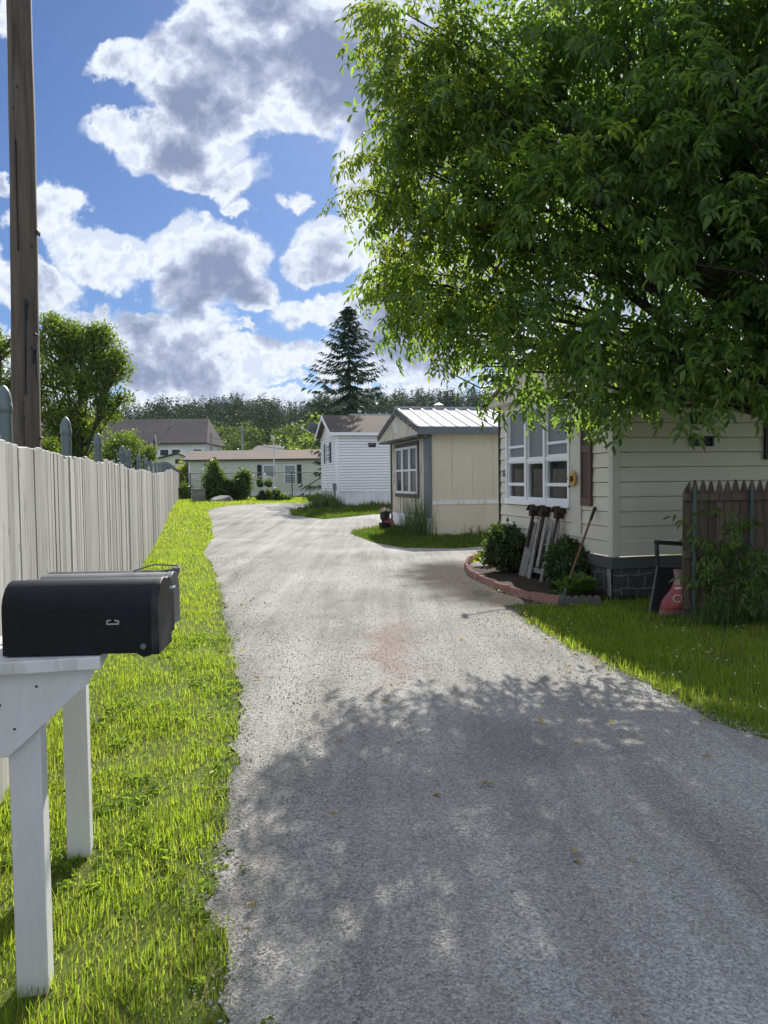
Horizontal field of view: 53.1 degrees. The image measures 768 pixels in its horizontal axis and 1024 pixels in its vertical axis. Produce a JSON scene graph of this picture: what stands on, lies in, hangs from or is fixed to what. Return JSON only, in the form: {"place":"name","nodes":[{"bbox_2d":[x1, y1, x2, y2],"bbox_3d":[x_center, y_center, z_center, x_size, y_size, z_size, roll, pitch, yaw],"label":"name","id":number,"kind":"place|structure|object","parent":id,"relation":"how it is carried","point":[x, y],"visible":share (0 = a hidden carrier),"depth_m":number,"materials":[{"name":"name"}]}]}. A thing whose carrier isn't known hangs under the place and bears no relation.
{"place":"outdoors","nodes":[
{"label":"outdoors","id":0,"kind":"place"},
{"bbox_2d":[87,419,224,473],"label":"long building","id":1,"kind":"structure","parent":0,"point":[185,436],"depth_m":83.78,"materials":[{"name":"grey"}]},
{"bbox_2d":[159,449,169,456],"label":"window","id":2,"kind":"structure","parent":1,"relation":"in","point":[162,452],"depth_m":81.78,"materials":[{"name":"white plastic"}]},
{"bbox_2d":[171,448,180,453],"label":"window","id":3,"kind":"structure","parent":1,"relation":"in","point":[172,450],"depth_m":81.80,"materials":[{"name":"white plastic"}]},
{"bbox_2d":[192,448,202,450],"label":"window","id":4,"kind":"structure","parent":1,"relation":"in","point":[193,449],"depth_m":81.82,"materials":[{"name":"white plastic"}]},
{"bbox_2d":[252,445,284,449],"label":"house","id":5,"kind":"structure","parent":0,"point":[260,447],"depth_m":79.16,"materials":[{"name":"white plastic"}]},
{"bbox_2d":[0,495,767,1023],"bbox_3d":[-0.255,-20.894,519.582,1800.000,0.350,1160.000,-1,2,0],"label":"ground","id":6,"kind":"structure","parent":0,"point":[150,935],"depth_m":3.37,"materials":[{"name":"green plant"}]},
{"bbox_2d":[0,327,10,392],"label":"broadleaf tree","id":7,"kind":"object","parent":6,"relation":"on","point":[5,345],"visible":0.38,"depth_m":28.67,"materials":[{"name":"green plant"}]},
{"bbox_2d":[6,0,43,447],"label":"utility pole","id":8,"kind":"object","parent":6,"relation":"on","point":[25,233],"visible":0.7,"depth_m":7.79,"materials":[{"name":"brown wood"}]},
{"bbox_2d":[0,636,108,997],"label":"mailbox stand","id":9,"kind":"object","parent":6,"relation":"on","point":[37,693],"visible":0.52,"depth_m":2.38,"materials":[{"name":"white paint"}]},
{"bbox_2d":[1,577,171,656],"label":"mailbox","id":10,"kind":"object","parent":9,"relation":"on","point":[84,616],"visible":1,"depth_m":2.34,"materials":[{"name":"metal"}]},
{"bbox_2d":[135,577,171,656],"bbox_3d":[-0.728,0.322,2.427,0.072,0.234,0.184,-1,2,-3],"label":"door","id":11,"kind":"structure","parent":10,"relation":"in","point":[159,635],"depth_m":2.36,"materials":[{"name":"black metal"}]},
{"bbox_2d":[31,576,175,630],"bbox_3d":[-0.964,0.328,2.626,0.494,0.210,0.184,-1,2,-4],"label":"mailbox","id":12,"kind":"object","parent":9,"relation":"on","point":[171,587],"visible":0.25,"depth_m":2.68,"materials":[{"name":"metal"}]},
{"bbox_2d":[161,576,175,630],"bbox_3d":[-0.765,0.325,2.640,0.093,0.210,0.184,-1,2,-4],"label":"door","id":13,"kind":"structure","parent":12,"relation":"in","point":[171,586],"depth_m":2.69,"materials":[{"name":"metal"}]},
{"bbox_2d":[40,571,179,623],"bbox_3d":[-1.010,0.324,2.835,0.472,0.202,0.172,-1,2,-3],"label":"mailbox","id":14,"kind":"object","parent":9,"relation":"on","point":[172,575],"visible":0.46,"depth_m":2.81,"materials":[{"name":"black metal"}]},
{"bbox_2d":[166,571,179,623],"bbox_3d":[-0.811,0.321,2.846,0.072,0.202,0.172,-1,2,-3],"label":"door","id":15,"kind":"structure","parent":14,"relation":"in","point":[172,574],"depth_m":2.86,"materials":[{"name":"black metal"}]},
{"bbox_2d":[48,564,180,575],"bbox_3d":[-1.061,0.311,3.046,0.511,0.211,0.172,-1,2,-3],"label":"mailbox","id":16,"kind":"object","parent":9,"relation":"on","point":[176,569],"visible":0.2,"depth_m":3.03,"materials":[{"name":"metal"}]},
{"bbox_2d":[39,310,138,461],"bbox_3d":[-12.584,-3.880,30.713,5.524,8.423,3.276,-1,2,0],"label":"broadleaf tree","id":17,"kind":"object","parent":6,"relation":"on","point":[84,383],"visible":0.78,"depth_m":30.32,"materials":[{"name":"green plant"}]},
{"bbox_2d":[0,385,177,472],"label":"picket fence","id":18,"kind":"object","parent":6,"relation":"on","point":[6,412],"visible":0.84,"depth_m":6.90,"materials":[{"name":"grey wood"}]},
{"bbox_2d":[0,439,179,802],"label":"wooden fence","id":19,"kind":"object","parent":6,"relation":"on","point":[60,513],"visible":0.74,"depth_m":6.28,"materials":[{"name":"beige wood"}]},
{"bbox_2d":[41,428,159,469],"bbox_3d":[-14.423,-2.166,37.311,3.402,4.176,7.946,0,3,23],"label":"shrub","id":20,"kind":"object","parent":6,"relation":"on","point":[109,453],"visible":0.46,"depth_m":39.42,"materials":[{"name":"green plant"}]},
{"bbox_2d":[150,435,157,461],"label":"flagpole","id":21,"kind":"object","parent":6,"relation":"on","point":[154,442],"visible":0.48,"depth_m":45.85,"materials":[{"name":"white metal"}]},
{"bbox_2d":[155,452,186,477],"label":"shed","id":22,"kind":"structure","parent":6,"relation":"on","point":[173,459],"depth_m":66.85,"materials":[{"name":"green"}]},
{"bbox_2d":[174,459,188,485],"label":"shrub","id":23,"kind":"object","parent":6,"relation":"on","point":[182,469],"visible":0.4,"depth_m":58.54,"materials":[{"name":"green plant"}]},
{"bbox_2d":[178,481,194,498],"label":"shrub","id":24,"kind":"object","parent":6,"relation":"on","point":[184,491],"visible":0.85,"depth_m":52.77,"materials":[{"name":"green plant"}]},
{"bbox_2d":[191,489,206,500],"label":"stone block","id":25,"kind":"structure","parent":6,"relation":"on","point":[199,494],"depth_m":47.99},
{"bbox_2d":[199,457,229,500],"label":"shrub","id":26,"kind":"object","parent":6,"relation":"on","point":[213,477],"visible":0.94,"depth_m":48.43,"materials":[{"name":"green plant"}]},
{"bbox_2d":[204,433,224,450],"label":"utility pole","id":27,"kind":"object","parent":6,"relation":"on","point":[211,444],"visible":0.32,"depth_m":79.66,"materials":[{"name":"grey wood"}]},
{"bbox_2d":[210,495,233,501],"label":"boulder","id":28,"kind":"object","parent":6,"relation":"on","point":[220,498],"visible":0.41,"depth_m":45.68,"materials":[{"name":"grey stone"}]},
{"bbox_2d":[213,477,241,499],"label":"shrub","id":29,"kind":"object","parent":6,"relation":"on","point":[231,493],"visible":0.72,"depth_m":48.73,"materials":[{"name":"green plant"}]},
{"bbox_2d":[230,465,253,499],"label":"shrub","id":30,"kind":"object","parent":6,"relation":"on","point":[242,480],"visible":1,"depth_m":48.69,"materials":[{"name":"green plant"}]},
{"bbox_2d":[236,426,247,449],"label":"utility pole","id":31,"kind":"object","parent":6,"relation":"on","point":[242,440],"visible":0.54,"depth_m":75.64,"materials":[{"name":"grey wood"}]},
{"bbox_2d":[243,433,312,445],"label":"power line","id":32,"kind":"object","parent":31,"relation":"attached to","point":[275,441],"visible":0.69,"depth_m":74.27,"materials":[{"name":"black plastic"}]},
{"bbox_2d":[245,442,317,449],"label":"power line","id":33,"kind":"object","parent":31,"relation":"attached to","point":[280,448],"visible":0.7,"depth_m":74.13,"materials":[{"name":"black plastic"}]},
{"bbox_2d":[245,431,320,442],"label":"power line","id":34,"kind":"object","parent":31,"relation":"attached to","point":[285,440],"visible":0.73,"depth_m":73.84,"materials":[{"name":"black plastic"}]},
{"bbox_2d":[185,472,320,499],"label":"chain link fence","id":35,"kind":"object","parent":6,"relation":"on","point":[291,478],"visible":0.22,"depth_m":49.95,"materials":[{"name":"grey metal"}]},
{"bbox_2d":[255,490,266,500],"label":"garden plant","id":36,"kind":"object","parent":6,"relation":"on","point":[262,495],"visible":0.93,"depth_m":47.05,"materials":[{"name":"green plant"}]},
{"bbox_2d":[259,473,269,491],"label":"basket post","id":37,"kind":"object","parent":6,"relation":"on","point":[264,476],"visible":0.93,"depth_m":47.49,"materials":[{"name":"white metal"}]},
{"bbox_2d":[254,477,262,486],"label":"hanging basket","id":38,"kind":"object","parent":37,"relation":"hanging from","point":[259,480],"visible":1,"depth_m":47.37,"materials":[{"name":"green plastic"}]},
{"bbox_2d":[262,478,272,486],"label":"hanging basket","id":39,"kind":"object","parent":37,"relation":"hanging from","point":[268,482],"visible":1,"depth_m":47.40,"materials":[{"name":"green plastic"}]},
{"bbox_2d":[265,488,272,499],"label":"garden plant","id":40,"kind":"object","parent":6,"relation":"on","point":[269,494],"visible":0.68,"depth_m":47.33,"materials":[{"name":"green plant"}]},
{"bbox_2d":[183,449,363,495],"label":"mobile home","id":41,"kind":"object","parent":6,"relation":"on","point":[257,462],"visible":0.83,"depth_m":58.17,"materials":[{"name":"white plastic"}]},
{"bbox_2d":[263,465,276,477],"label":"window","id":42,"kind":"structure","parent":41,"relation":"in","point":[265,467],"depth_m":58.10,"materials":[{"name":"white glass"}]},
{"bbox_2d":[284,465,295,483],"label":"window","id":43,"kind":"structure","parent":41,"relation":"in","point":[287,468],"depth_m":58.16,"materials":[{"name":"white glass"}]},
{"bbox_2d":[273,435,275,489],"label":"slim pole","id":44,"kind":"object","parent":6,"relation":"on","point":[274,487],"visible":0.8,"depth_m":46.89,"materials":[{"name":"white metal"}]},
{"bbox_2d":[270,488,293,500],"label":"garden plant","id":45,"kind":"object","parent":6,"relation":"on","point":[276,494],"visible":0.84,"depth_m":46.64,"materials":[{"name":"green plant"}]},
{"bbox_2d":[270,435,295,449],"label":"hill tree","id":46,"kind":"object","parent":6,"relation":"on","point":[289,444],"visible":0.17,"depth_m":99.69,"materials":[{"name":"green plant"}]},
{"bbox_2d":[286,412,322,449],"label":"hill tree","id":47,"kind":"object","parent":6,"relation":"on","point":[309,421],"visible":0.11,"depth_m":105.01,"materials":[{"name":"green plant"}]},
{"bbox_2d":[296,431,320,449],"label":"hill tree","id":48,"kind":"object","parent":6,"relation":"on","point":[305,438],"visible":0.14,"depth_m":94.56,"materials":[{"name":"green plant"}]},
{"bbox_2d":[305,492,321,500],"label":"garden plant","id":49,"kind":"object","parent":6,"relation":"on","point":[309,496],"visible":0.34,"depth_m":43.71,"materials":[{"name":"green plant"}]},
{"bbox_2d":[299,489,354,508],"bbox_3d":[-2.650,-0.576,34.731,2.721,0.973,2.550,-3,3,-38],"label":"weed clump","id":50,"kind":"object","parent":6,"relation":"on","point":[323,501],"visible":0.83,"depth_m":34.35,"materials":[{"name":"green plant"}]},
{"bbox_2d":[333,483,336,501],"bbox_3d":[-2.254,-0.755,35.199,0.180,1.120,0.140,-1,2,0],"label":"meter post","id":51,"kind":"object","parent":6,"relation":"on","point":[334,486],"visible":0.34,"depth_m":35.13,"materials":[{"name":"grey metal"}]},
{"bbox_2d":[296,306,393,499],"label":"spruce tree","id":52,"kind":"object","parent":6,"relation":"on","point":[348,316],"visible":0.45,"depth_m":44.91,"materials":[{"name":"green plant"}]},
{"bbox_2d":[314,414,392,505],"bbox_3d":[3.063,-2.711,39.376,12.595,4.590,5.152,-1,3,-13],"label":"mobile home","id":53,"kind":"object","parent":6,"relation":"on","point":[355,455],"visible":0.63,"depth_m":36.22,"materials":[{"name":"white plastic"}]},
{"bbox_2d":[301,422,318,440],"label":"satellite dish","id":54,"kind":"object","parent":53,"relation":"attached to","point":[312,427],"visible":0.98,"depth_m":40.02,"materials":[{"name":"metal"}]},
{"bbox_2d":[325,444,328,462],"bbox_3d":[-2.790,-2.905,37.970,0.050,0.900,1.330,-1,3,-13],"label":"window","id":55,"kind":"structure","parent":53,"relation":"in","point":[326,448],"depth_m":38.10,"materials":[{"name":"white glass"}]},
{"bbox_2d":[347,499,390,505],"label":"weed clump","id":56,"kind":"object","parent":6,"relation":"on","point":[370,503],"visible":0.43,"depth_m":36.04,"materials":[{"name":"green plant"}]},
{"bbox_2d":[0,582,763,1023],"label":"edge weeds","id":57,"kind":"object","parent":6,"relation":"on","point":[134,798],"visible":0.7,"depth_m":3.86,"materials":[{"name":"green plant"}]},
{"bbox_2d":[378,507,393,528],"bbox_3d":[0.067,0.192,23.894,0.509,0.680,0.409,0,3,22],"label":"flower planter","id":58,"kind":"object","parent":6,"relation":"on","point":[387,520],"visible":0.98,"depth_m":23.78,"materials":[{"name":"black plastic"}]},
{"bbox_2d":[392,495,414,531],"bbox_3d":[0.665,0.021,22.559,1.199,1.144,1.231,2,3,44],"label":"weed clump","id":59,"kind":"object","parent":6,"relation":"on","point":[406,524],"visible":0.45,"depth_m":22.42,"materials":[{"name":"green plant"}]},
{"bbox_2d":[390,482,442,535],"bbox_3d":[1.038,-0.100,21.295,1.614,1.507,1.908,1,3,36],"label":"weed clump","id":60,"kind":"object","parent":6,"relation":"on","point":[422,525],"visible":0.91,"depth_m":21.14,"materials":[{"name":"green plant"}]},
{"bbox_2d":[377,403,498,535],"bbox_3d":[6.612,-1.494,24.741,12.858,4.000,5.094,-1,3,-13],"label":"mobile home","id":61,"kind":"object","parent":6,"relation":"on","point":[453,451],"visible":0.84,"depth_m":21.57,"materials":[{"name":"beige wood"}]},
{"bbox_2d":[395,448,401,492],"bbox_3d":[0.489,-1.314,24.512,0.060,1.430,0.850,-1,3,-13],"label":"window","id":62,"kind":"structure","parent":61,"relation":"in","point":[398,452],"depth_m":24.63,"materials":[{"name":"white paint"}]},
{"bbox_2d":[402,447,408,493],"bbox_3d":[0.685,-1.280,23.665,0.060,1.430,0.850,-1,3,-13],"label":"window","id":63,"kind":"structure","parent":61,"relation":"in","point":[405,450],"depth_m":23.76,"materials":[{"name":"white paint"}]},
{"bbox_2d":[409,445,417,493],"bbox_3d":[0.881,-1.246,22.818,0.060,1.430,0.850,-1,3,-13],"label":"window","id":64,"kind":"structure","parent":61,"relation":"in","point":[413,479],"depth_m":22.89,"materials":[{"name":"white paint"}]},
{"bbox_2d":[289,503,597,548],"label":"driveway grass","id":65,"kind":"structure","parent":6,"relation":"on","point":[376,533],"depth_m":21.39,"materials":[{"name":"green plant"}]},
{"bbox_2d":[454,526,486,533],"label":"weed clump","id":66,"kind":"object","parent":6,"relation":"on","point":[480,531],"visible":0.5,"depth_m":21.55,"materials":[{"name":"green plant"}]},
{"bbox_2d":[473,572,479,580],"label":"edging block","id":67,"kind":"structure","parent":6,"relation":"on","point":[475,574],"depth_m":11.95,"materials":[{"name":"red brick"}]},
{"bbox_2d":[478,575,484,581],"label":"edging block","id":68,"kind":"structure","parent":6,"relation":"on","point":[480,578],"depth_m":11.68,"materials":[{"name":"red brick"}]},
{"bbox_2d":[482,577,488,584],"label":"edging block","id":69,"kind":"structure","parent":6,"relation":"on","point":[485,579],"depth_m":11.45,"materials":[{"name":"red brick"}]},
{"bbox_2d":[487,578,496,585],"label":"edging block","id":70,"kind":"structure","parent":6,"relation":"on","point":[490,582],"depth_m":11.17,"materials":[{"name":"red brick"}]},
{"bbox_2d":[493,581,500,589],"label":"edging block","id":71,"kind":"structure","parent":6,"relation":"on","point":[496,585],"depth_m":10.89,"materials":[{"name":"red brick"}]},
{"bbox_2d":[499,584,509,593],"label":"edging block","id":72,"kind":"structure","parent":6,"relation":"on","point":[504,588],"depth_m":10.59,"materials":[{"name":"red brick"}]},
{"bbox_2d":[509,586,519,595],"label":"edging block","id":73,"kind":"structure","parent":6,"relation":"on","point":[512,590],"depth_m":10.37,"materials":[{"name":"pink brick"}]},
{"bbox_2d":[518,589,530,599],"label":"edging block","id":74,"kind":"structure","parent":6,"relation":"on","point":[525,594],"depth_m":10.10,"materials":[{"name":"pink brick"}]},
{"bbox_2d":[530,592,544,602],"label":"edging block","id":75,"kind":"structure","parent":6,"relation":"on","point":[538,596],"depth_m":9.86,"materials":[{"name":"pink brick"}]},
{"bbox_2d":[470,565,611,598],"bbox_3d":[2.010,1.032,11.650,1.093,0.001,4.043,-1,3,-13],"label":"flower bed","id":76,"kind":"object","parent":6,"relation":"on","point":[518,581],"visible":0.42,"depth_m":11.49,"materials":[{"name":"brown soil"}]},
{"bbox_2d":[472,550,484,565],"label":"bed plant","id":77,"kind":"object","parent":76,"relation":"on","point":[477,558],"visible":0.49,"depth_m":13.59,"materials":[{"name":"yellow plant"}]},
{"bbox_2d":[478,517,544,572],"bbox_3d":[2.122,0.583,12.778,1.128,1.006,0.984,-1,2,0],"label":"shrub","id":78,"kind":"object","parent":76,"relation":"on","point":[504,546],"visible":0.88,"depth_m":12.53,"materials":[{"name":"green plant"}]},
{"bbox_2d":[519,504,566,582],"bbox_3d":[2.384,0.475,11.716,0.278,1.158,1.200,-1,3,-13],"label":"picket panel","id":79,"kind":"object","parent":76,"relation":"on","point":[535,537],"visible":0.94,"depth_m":11.73,"materials":[{"name":"grey wood"}]},
{"bbox_2d":[549,578,578,594],"bbox_3d":[2.345,0.976,9.990,0.377,0.281,0.398,-1,2,0],"label":"hosta","id":80,"kind":"object","parent":76,"relation":"on","point":[564,582],"visible":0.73,"depth_m":9.92,"materials":[{"name":"green plant"}]},
{"bbox_2d":[540,533,592,589],"bbox_3d":[2.564,0.747,10.725,0.826,0.890,0.847,-2,3,-27],"label":"shrub","id":81,"kind":"object","parent":76,"relation":"on","point":[559,558],"visible":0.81,"depth_m":10.56,"materials":[{"name":"green plant"}]},
{"bbox_2d":[558,507,595,596],"bbox_3d":[2.558,0.525,10.108,0.723,1.173,0.077,-2,3,-35],"label":"long handled tool","id":82,"kind":"object","parent":76,"relation":"on","point":[583,540],"visible":0.84,"depth_m":10.13,"materials":[{"name":"brown wood"}]},
{"bbox_2d":[559,569,599,595],"bbox_3d":[2.558,0.943,10.046,0.523,0.338,0.576,0,3,18],"label":"hosta","id":83,"kind":"object","parent":76,"relation":"on","point":[585,583],"visible":0.88,"depth_m":9.94,"materials":[{"name":"green plant"}]},
{"bbox_2d":[316,0,767,454],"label":"maple tree","id":84,"kind":"object","parent":6,"relation":"on","point":[683,136],"visible":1,"depth_m":7.86,"materials":[{"name":"green plant"}]},
{"bbox_2d":[544,594,559,605],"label":"edging block","id":85,"kind":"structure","parent":6,"relation":"on","point":[551,598],"depth_m":9.62,"materials":[{"name":"pink brick"}]},
{"bbox_2d":[559,596,579,606],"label":"edging block","id":86,"kind":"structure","parent":6,"relation":"on","point":[564,600],"depth_m":9.50,"materials":[{"name":"grey concrete"}]},
{"bbox_2d":[580,595,600,605],"bbox_3d":[2.562,1.113,9.571,0.262,0.154,0.050,1,0,-4],"label":"edging block","id":87,"kind":"object","parent":6,"relation":"on","point":[591,599],"depth_m":9.55,"materials":[{"name":"grey concrete"}]},
{"bbox_2d":[474,576,767,737],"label":"lawn grass","id":88,"kind":"structure","parent":6,"relation":"on","point":[730,679],"depth_m":6.97,"materials":[{"name":"green plant"}]},
{"bbox_2d":[482,359,767,599],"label":"mobile home","id":89,"kind":"object","parent":6,"relation":"on","point":[633,488],"visible":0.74,"depth_m":10.21,"materials":[{"name":"beige wood"}]},
{"bbox_2d":[451,367,506,392],"bbox_3d":[1.767,-2.286,14.102,1.103,0.943,0.641,-1,2,0],"label":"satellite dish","id":90,"kind":"object","parent":89,"relation":"attached to","point":[490,388],"visible":0.38,"depth_m":13.99,"materials":[{"name":"grey metal"}]},
{"bbox_2d":[504,399,570,507],"bbox_3d":[2.414,-0.896,12.130,0.144,1.590,2.420,-1,3,-13],"label":"window","id":91,"kind":"structure","parent":89,"relation":"in","point":[537,466],"depth_m":12.15,"materials":[{"name":"white plastic"}]},
{"bbox_2d":[566,464,576,487],"bbox_3d":[2.638,-0.504,10.847,0.036,0.332,0.279,-1,3,-13],"label":"sunflower ornament","id":92,"kind":"object","parent":89,"relation":"attached to","point":[572,478],"visible":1,"depth_m":10.81,"materials":[{"name":"yellow plant"}]},
{"bbox_2d":[531,616,761,706],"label":"clover flowers","id":93,"kind":"object","parent":6,"relation":"on","point":[676,650],"visible":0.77,"depth_m":6.72,"materials":[{"name":"white plant"}]},
{"bbox_2d":[649,540,681,611],"bbox_3d":[3.360,0.747,9.101,0.719,0.835,0.305,-1,3,-15],"label":"garden cart","id":94,"kind":"object","parent":6,"relation":"on","point":[664,576],"visible":0.54,"depth_m":9.08,"materials":[{"name":"black plastic"}]},
{"bbox_2d":[659,569,681,616],"bbox_3d":[3.350,0.913,8.680,0.508,0.532,0.240,-1,2,-2],"label":"mulch bag","id":95,"kind":"object","parent":6,"relation":"on","point":[672,597],"visible":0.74,"depth_m":8.61,"materials":[{"name":"red plastic"}]},
{"bbox_2d":[646,583,767,630],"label":"weed clump","id":96,"kind":"object","parent":6,"relation":"on","point":[724,622],"visible":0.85,"depth_m":8.11,"materials":[{"name":"green plant"}]},
{"bbox_2d":[663,502,765,624],"bbox_3d":[3.674,0.688,8.261,1.047,1.617,0.859,-2,3,-24],"label":"sapling","id":97,"kind":"object","parent":6,"relation":"on","point":[716,586],"visible":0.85,"depth_m":8.23,"materials":[{"name":"green plant"}]},
{"bbox_2d":[682,479,767,619],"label":"stockade fence","id":98,"kind":"object","parent":6,"relation":"on","point":[750,502],"visible":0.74,"depth_m":8.53,"materials":[{"name":"brown wood"}]},
{"bbox_2d":[701,518,767,620],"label":"sapling","id":99,"kind":"object","parent":6,"relation":"on","point":[756,585],"visible":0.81,"depth_m":8.10,"materials":[{"name":"green plant"}]},
{"bbox_2d":[0,0,767,428],"label":"sky","id":100,"kind":"structure","parent":0,"point":[185,149],"materials":[{"name":"blue"}]},
{"bbox_2d":[163,502,767,1023],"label":"road","id":101,"kind":"structure","parent":0,"point":[260,534],"depth_m":3.65,"materials":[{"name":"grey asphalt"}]},
{"bbox_2d":[202,580,763,929],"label":"fallen leaves","id":102,"kind":"object","parent":101,"relation":"on","point":[484,782],"visible":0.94,"depth_m":5.70,"materials":[{"name":"green plant"}]},
{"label":"hill","id":103,"kind":"structure","parent":0,"visible":0},
{"bbox_2d":[41,412,379,451],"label":"broadleaf forest","id":104,"kind":"object","parent":103,"relation":"on","point":[289,433],"visible":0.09,"depth_m":137.62,"materials":[{"name":"green plant"}]},
{"bbox_2d":[41,386,493,445],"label":"pine forest","id":105,"kind":"object","parent":103,"relation":"on","point":[234,412],"visible":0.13,"depth_m":178.96,"materials":[{"name":"green plant"}]}
]}

